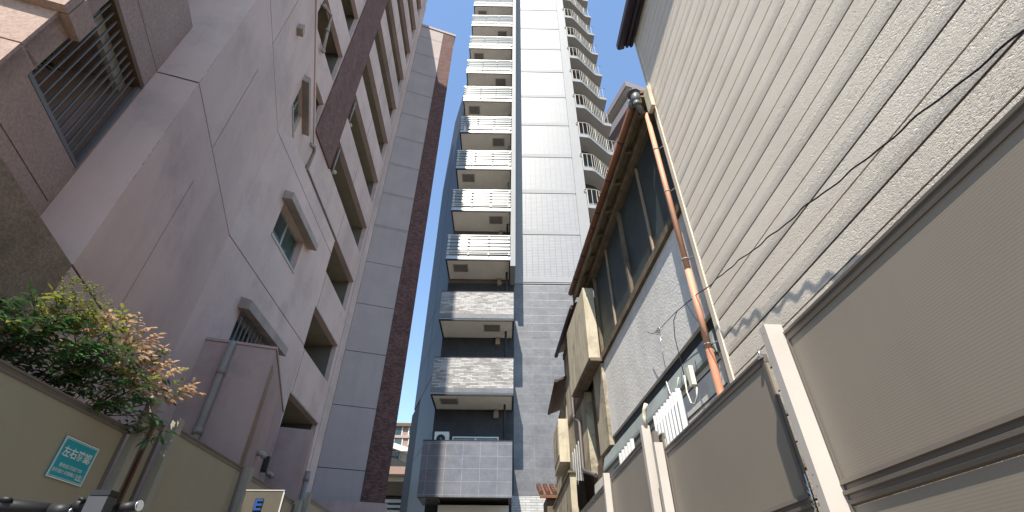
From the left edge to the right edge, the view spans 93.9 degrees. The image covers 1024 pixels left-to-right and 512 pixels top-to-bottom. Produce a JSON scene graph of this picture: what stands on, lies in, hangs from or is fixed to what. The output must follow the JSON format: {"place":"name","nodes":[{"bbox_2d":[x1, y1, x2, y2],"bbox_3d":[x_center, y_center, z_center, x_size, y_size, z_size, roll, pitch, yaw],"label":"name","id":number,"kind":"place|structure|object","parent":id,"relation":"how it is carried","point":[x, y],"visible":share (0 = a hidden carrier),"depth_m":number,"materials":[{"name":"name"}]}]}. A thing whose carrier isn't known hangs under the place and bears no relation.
{"place":"outdoors","nodes":[
{"label":"outdoors","id":0,"kind":"place"},
{"bbox_2d":[385,481,402,511],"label":"dark garage","id":1,"kind":"structure","parent":0,"point":[393,495],"depth_m":27.21,"materials":[{"name":"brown metal"}]},
{"bbox_2d":[388,442,407,481],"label":"distant gabled house","id":2,"kind":"structure","parent":0,"point":[398,463],"depth_m":42.01,"materials":[{"name":"beige concrete"}]},
{"bbox_2d":[392,442,399,458],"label":"window","id":3,"kind":"structure","parent":2,"relation":"in","point":[396,453],"depth_m":42.60,"materials":[{"name":"grey glass"}]},
{"bbox_2d":[400,0,614,511],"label":"apartment tower","id":4,"kind":"structure","parent":0,"point":[530,157],"depth_m":24.50,"materials":[{"name":"white tile"}]},
{"bbox_2d":[434,432,449,439],"bbox_3d":[-2.702,7.129,18.322,0.547,0.720,0.354,2,-37,-1],"label":"air conditioner","id":5,"kind":"object","parent":4,"relation":"on","point":[441,435],"visible":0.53,"depth_m":18.33,"materials":[{"name":"white metal"}]},
{"bbox_2d":[452,436,498,439],"bbox_3d":[-1.449,7.951,18.392,1.830,1.950,0.068,1,-37,0],"label":"sliding window","id":6,"kind":"structure","parent":4,"relation":"in","point":[453,437],"depth_m":18.94,"materials":[{"name":"grey glass"}]},
{"bbox_2d":[397,0,645,422],"label":"sky","id":7,"kind":"structure","parent":0,"point":[455,17],"materials":[{"name":"blue"}]},
{"bbox_2d":[536,483,556,511],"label":"tiled shed","id":8,"kind":"structure","parent":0,"point":[549,493],"depth_m":13.38,"materials":[{"name":"brown tile"}]},
{"bbox_2d":[547,376,586,511],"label":"old house","id":9,"kind":"structure","parent":0,"point":[571,495],"depth_m":10.63,"materials":[{"name":"paint"}]},
{"bbox_2d":[572,441,583,484],"bbox_3d":[1.268,4.091,9.333,0.020,0.780,1.110,2,-37,-1],"label":"torn sheet","id":10,"kind":"object","parent":9,"relation":"hanging from","point":[574,459],"visible":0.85,"depth_m":9.24,"materials":[{"name":"white plastic"}]},
{"bbox_2d":[616,0,1023,511],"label":"building","id":11,"kind":"structure","parent":0,"point":[771,116],"depth_m":3.04,"materials":[{"name":"paint"}]},
{"label":"ground","id":12,"kind":"structure","parent":0,"visible":0},
{"bbox_2d":[0,489,143,511],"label":"bicycle","id":13,"kind":"object","parent":12,"relation":"on","point":[100,501],"visible":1,"depth_m":1.35,"materials":[{"name":"black metal"}]},
{"bbox_2d":[0,272,205,449],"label":"nandina shrub","id":14,"kind":"object","parent":12,"relation":"on","point":[76,371],"visible":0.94,"depth_m":3.59,"materials":[{"name":"green plant"}]},
{"bbox_2d":[143,393,164,417],"bbox_3d":[-3.263,2.260,3.658,0.115,2.483,0.162,29,-46,-33],"label":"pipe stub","id":15,"kind":"object","parent":12,"relation":"on","point":[154,407],"visible":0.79,"depth_m":4.32,"materials":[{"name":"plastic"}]},
{"bbox_2d":[0,359,329,511],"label":"hoarding fence","id":16,"kind":"object","parent":12,"relation":"on","point":[40,420],"visible":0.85,"depth_m":3.71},
{"bbox_2d":[44,435,99,486],"bbox_3d":[-3.127,1.467,3.416,0.010,0.262,0.346,2,-37,-1],"label":"warning sign","id":17,"kind":"object","parent":16,"relation":"attached to","point":[72,460],"visible":1,"depth_m":3.40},
{"bbox_2d":[0,0,455,511],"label":"apartment building","id":18,"kind":"structure","parent":12,"relation":"on","point":[231,198],"depth_m":7.84,"materials":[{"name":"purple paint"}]},
{"bbox_2d":[229,297,287,356],"bbox_3d":[-4.941,1.777,9.023,0.510,1.180,1.920,2,-37,-1],"label":"window","id":19,"kind":"structure","parent":18,"relation":"in","point":[252,315],"depth_m":8.93,"materials":[{"name":"metal"}]},
{"bbox_2d":[271,190,317,273],"bbox_3d":[-4.923,-0.421,10.609,0.510,1.140,1.790,2,-37,-1],"label":"window","id":20,"kind":"structure","parent":18,"relation":"in","point":[282,234],"depth_m":10.64,"materials":[{"name":"glass"}]},
{"bbox_2d":[292,75,310,137],"bbox_3d":[-5.051,-3.315,11.372,0.290,1.070,1.620,12,-39,-15],"label":"window","id":21,"kind":"structure","parent":18,"relation":"in","point":[306,81],"depth_m":11.41,"materials":[{"name":"metal"}]},
{"bbox_2d":[240,490,285,511],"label":"steel box sign","id":22,"kind":"object","parent":12,"relation":"on","point":[263,500],"visible":1,"depth_m":5.28,"materials":[{"name":"metal"}]},
{"bbox_2d":[394,423,410,446],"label":"distant apartment","id":23,"kind":"structure","parent":12,"relation":"on","point":[402,433],"depth_m":72.83,"materials":[{"name":"beige concrete"}]},
{"bbox_2d":[394,438,402,444],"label":"window","id":24,"kind":"structure","parent":23,"relation":"in","point":[400,440],"depth_m":72.15,"materials":[{"name":"white glass"}]},
{"bbox_2d":[395,427,402,434],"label":"window","id":25,"kind":"structure","parent":23,"relation":"in","point":[399,430],"depth_m":72.97,"materials":[{"name":"white glass"}]},
{"bbox_2d":[603,81,644,151],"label":"mauve apartment","id":26,"kind":"structure","parent":12,"relation":"on","point":[617,109],"depth_m":53.51,"materials":[{"name":"white concrete"}]},
{"bbox_2d":[554,86,729,502],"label":"old house","id":27,"kind":"structure","parent":12,"relation":"on","point":[636,271],"depth_m":6.68,"materials":[{"name":"grey wood"}]},
{"bbox_2d":[591,111,677,352],"bbox_3d":[1.762,-0.107,7.212,0.200,1.650,3.900,3,-37,-3],"label":"strip window","id":28,"kind":"structure","parent":27,"relation":"in","point":[641,214],"depth_m":6.94,"materials":[{"name":"black glass"}]},
{"bbox_2d":[686,302,718,355],"bbox_3d":[1.666,0.633,4.277,0.063,0.684,0.270,7,-38,-8],"label":"pipe wire","id":29,"kind":"object","parent":27,"relation":"attached to","point":[702,329],"visible":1,"depth_m":4.16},
{"bbox_2d":[648,29,1023,368],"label":"twisted cable","id":30,"kind":"object","parent":27,"relation":"attached to","point":[945,94],"visible":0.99,"depth_m":2.30,"materials":[{"name":"black rubber"}]},
{"bbox_2d":[666,312,697,404],"bbox_3d":[1.636,1.089,4.767,0.076,0.981,0.725,2,-37,-1],"label":"drop wire","id":31,"kind":"object","parent":30,"relation":"hanging from","point":[691,376],"visible":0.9,"depth_m":4.37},
{"bbox_2d":[581,97,1023,511],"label":"hoarding fence","id":32,"kind":"object","parent":12,"relation":"on","point":[895,351],"visible":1,"depth_m":1.93,"materials":[{"name":"beige metal"}]},
{"bbox_2d":[619,438,634,463],"bbox_3d":[1.487,3.264,5.694,0.075,1.900,0.800,2,-37,-1],"label":"corrugated sheet","id":33,"kind":"object","parent":32,"relation":"attached to","point":[626,450],"visible":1,"depth_m":6.15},
{"bbox_2d":[653,388,687,445],"bbox_3d":[1.535,2.185,4.204,0.076,1.820,0.780,2,-37,-1],"label":"corrugated sheet","id":34,"kind":"object","parent":32,"relation":"attached to","point":[670,420],"visible":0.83,"depth_m":4.54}
]}

